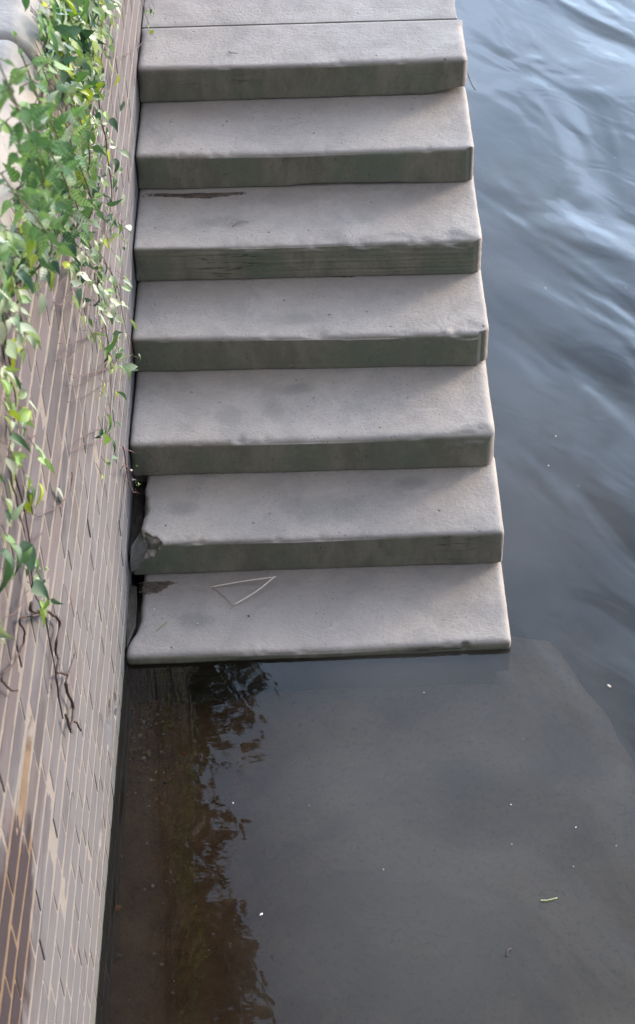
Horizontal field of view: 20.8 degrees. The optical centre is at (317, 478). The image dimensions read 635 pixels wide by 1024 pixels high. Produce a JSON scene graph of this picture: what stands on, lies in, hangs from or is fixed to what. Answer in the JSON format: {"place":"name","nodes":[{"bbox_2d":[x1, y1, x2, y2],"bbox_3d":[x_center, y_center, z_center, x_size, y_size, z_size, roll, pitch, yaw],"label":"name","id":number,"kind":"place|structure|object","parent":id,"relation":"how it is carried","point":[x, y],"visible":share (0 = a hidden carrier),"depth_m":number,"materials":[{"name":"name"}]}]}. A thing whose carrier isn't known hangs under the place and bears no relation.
{"place":"outdoors","nodes":[
{"label":"outdoors","id":0,"kind":"place"},
{"bbox_2d":[454,0,634,767],"bbox_3d":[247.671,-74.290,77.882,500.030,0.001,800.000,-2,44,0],"label":"river water","id":1,"kind":"structure","parent":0,"point":[551,101],"depth_m":9.11,"materials":[{"name":"blue liquid"}]},
{"bbox_2d":[0,0,144,1023],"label":"brick wall","id":2,"kind":"structure","parent":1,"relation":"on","point":[63,789],"depth_m":4.31,"materials":[{"name":"brick"}]},
{"bbox_2d":[0,167,56,297],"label":"nettle","id":3,"kind":"object","parent":2,"relation":"on","point":[44,262],"visible":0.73,"depth_m":3.10,"materials":[{"name":"green plant"}]},
{"bbox_2d":[0,79,63,209],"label":"nettle","id":4,"kind":"object","parent":2,"relation":"on","point":[24,116],"visible":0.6,"depth_m":2.95,"materials":[{"name":"green plant"}]},
{"bbox_2d":[0,58,64,239],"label":"nettle","id":5,"kind":"object","parent":2,"relation":"on","point":[46,144],"visible":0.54,"depth_m":2.94,"materials":[{"name":"green plant"}]},
{"bbox_2d":[0,206,72,644],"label":"bindweed","id":6,"kind":"object","parent":2,"relation":"attached to","point":[10,246],"visible":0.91,"depth_m":3.40,"materials":[{"name":"green plant"}]},
{"bbox_2d":[0,110,72,262],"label":"nettle","id":7,"kind":"object","parent":2,"relation":"on","point":[28,146],"visible":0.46,"depth_m":3.04,"materials":[{"name":"green plant"}]},
{"bbox_2d":[2,187,75,287],"bbox_3d":[-0.522,-0.453,3.278,0.119,0.810,0.890,-10,44,-9],"label":"nettle","id":8,"kind":"object","parent":2,"relation":"on","point":[63,250],"visible":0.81,"depth_m":3.05,"materials":[{"name":"green plant"}]},
{"bbox_2d":[0,601,80,732],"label":"dead stem","id":9,"kind":"object","parent":2,"relation":"attached to","point":[37,613],"visible":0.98,"depth_m":4.01,"materials":[{"name":"brown plant"}]},
{"bbox_2d":[9,30,72,232],"bbox_3d":[-0.558,-0.690,3.544,0.126,0.776,0.582,-11,44,-9],"label":"nettle","id":10,"kind":"object","parent":2,"relation":"on","point":[39,62],"visible":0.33,"depth_m":3.24,"materials":[{"name":"green plant"}]},
{"bbox_2d":[19,77,77,190],"bbox_3d":[-0.550,-0.696,3.568,0.118,0.755,0.810,-10,44,-9],"label":"nettle","id":11,"kind":"object","parent":2,"relation":"on","point":[57,123],"visible":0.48,"depth_m":3.34,"materials":[{"name":"green plant"}]},
{"bbox_2d":[24,117,94,247],"bbox_3d":[-0.523,-0.583,3.538,0.129,0.901,0.944,-9,44,-8],"label":"nettle","id":12,"kind":"object","parent":2,"relation":"on","point":[74,193],"visible":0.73,"depth_m":3.46,"materials":[{"name":"green plant"}]},
{"bbox_2d":[36,56,86,195],"bbox_3d":[-0.544,-0.721,3.696,0.112,0.789,0.727,-11,44,-10],"label":"nettle","id":13,"kind":"object","parent":2,"relation":"on","point":[78,132],"visible":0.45,"depth_m":3.50,"materials":[{"name":"green plant"}]},
{"bbox_2d":[22,0,124,119],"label":"creeper","id":14,"kind":"object","parent":2,"relation":"attached to","point":[70,36],"visible":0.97,"depth_m":4.23,"materials":[{"name":"green plant"}]},
{"bbox_2d":[55,165,95,261],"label":"nettle","id":15,"kind":"object","parent":2,"relation":"on","point":[75,231],"visible":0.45,"depth_m":3.96,"materials":[{"name":"green plant"}]},
{"bbox_2d":[61,88,106,215],"bbox_3d":[-0.559,-0.765,4.094,0.119,0.592,0.422,-15,45,-14],"label":"nettle","id":16,"kind":"object","parent":2,"relation":"on","point":[84,143],"visible":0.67,"depth_m":3.98,"materials":[{"name":"green plant"}]},
{"bbox_2d":[67,145,105,250],"bbox_3d":[-0.559,-0.671,4.132,0.106,0.606,0.508,-12,45,-10],"label":"nettle","id":17,"kind":"object","parent":2,"relation":"on","point":[98,195],"visible":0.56,"depth_m":4.09,"materials":[{"name":"green plant"}]},
{"bbox_2d":[51,4,137,478],"bbox_3d":[-0.597,-0.678,4.887,0.122,1.407,1.922,-3,44,-1],"label":"creeper","id":18,"kind":"object","parent":2,"relation":"attached to","point":[95,255],"visible":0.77,"depth_m":4.86,"materials":[{"name":"green plant"}]},
{"bbox_2d":[114,334,140,378],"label":"sprig","id":19,"kind":"object","parent":2,"relation":"attached to","point":[128,367],"visible":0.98,"depth_m":5.30,"materials":[{"name":"green plant"}]},
{"bbox_2d":[117,446,140,548],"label":"sprig","id":20,"kind":"object","parent":2,"relation":"attached to","point":[125,465],"visible":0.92,"depth_m":5.45,"materials":[{"name":"green plant"}]},
{"bbox_2d":[126,0,510,703],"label":"stone staircase","id":21,"kind":"structure","parent":1,"relation":"on","point":[312,436],"depth_m":5.91,"materials":[{"name":"stone"}]},
{"bbox_2d":[130,532,148,571],"bbox_3d":[-0.573,0.236,5.650,0.043,0.096,0.115,15,46,17],"label":"stone fragment","id":22,"kind":"object","parent":21,"relation":"on","point":[139,548],"visible":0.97,"depth_m":5.63,"materials":[{"name":"grey stone"}]},
{"bbox_2d":[123,0,155,56],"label":"sprig","id":23,"kind":"object","parent":21,"relation":"attached to","point":[151,31],"visible":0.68,"depth_m":6.45,"materials":[{"name":"green plant"}]},
{"bbox_2d":[138,581,176,594],"bbox_3d":[-0.518,0.354,5.643,0.142,0.006,0.068,-2,44,0],"label":"dirt patch","id":24,"kind":"object","parent":21,"relation":"on","point":[153,587],"visible":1,"depth_m":5.64,"materials":[{"name":"brown soil"}]},
{"bbox_2d":[139,192,245,198],"bbox_3d":[-0.430,-1.020,6.232,0.454,0.006,0.051,-2,44,0],"label":"dirt strip","id":25,"kind":"object","parent":21,"relation":"on","point":[201,195],"visible":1,"depth_m":6.23,"materials":[{"name":"brown soil"}]},
{"bbox_2d":[210,576,275,604],"bbox_3d":[-0.241,0.363,5.602,0.215,0.033,0.097,-2,44,0],"label":"straw","id":26,"kind":"object","parent":21,"relation":"on","point":[273,577],"visible":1,"depth_m":5.63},
{"bbox_2d":[108,635,634,1023],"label":"sunken ledge","id":27,"kind":"object","parent":1,"relation":"on","point":[341,798],"visible":0.81,"depth_m":5.18,"materials":[{"name":"grey concrete"}]},
{"bbox_2d":[115,905,121,911],"bbox_3d":[-0.589,1.258,5.074,0.032,0.016,0.021,-19,46,-18],"label":"pebble","id":28,"kind":"object","parent":27,"relation":"on","point":[118,908],"visible":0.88,"depth_m":5.07,"materials":[{"name":"brown stone"}]},
{"bbox_2d":[116,696,242,1001],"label":"gravel","id":29,"kind":"structure","parent":27,"relation":"on","point":[148,753],"depth_m":5.45,"materials":[{"name":"brown gravel"}]}
]}

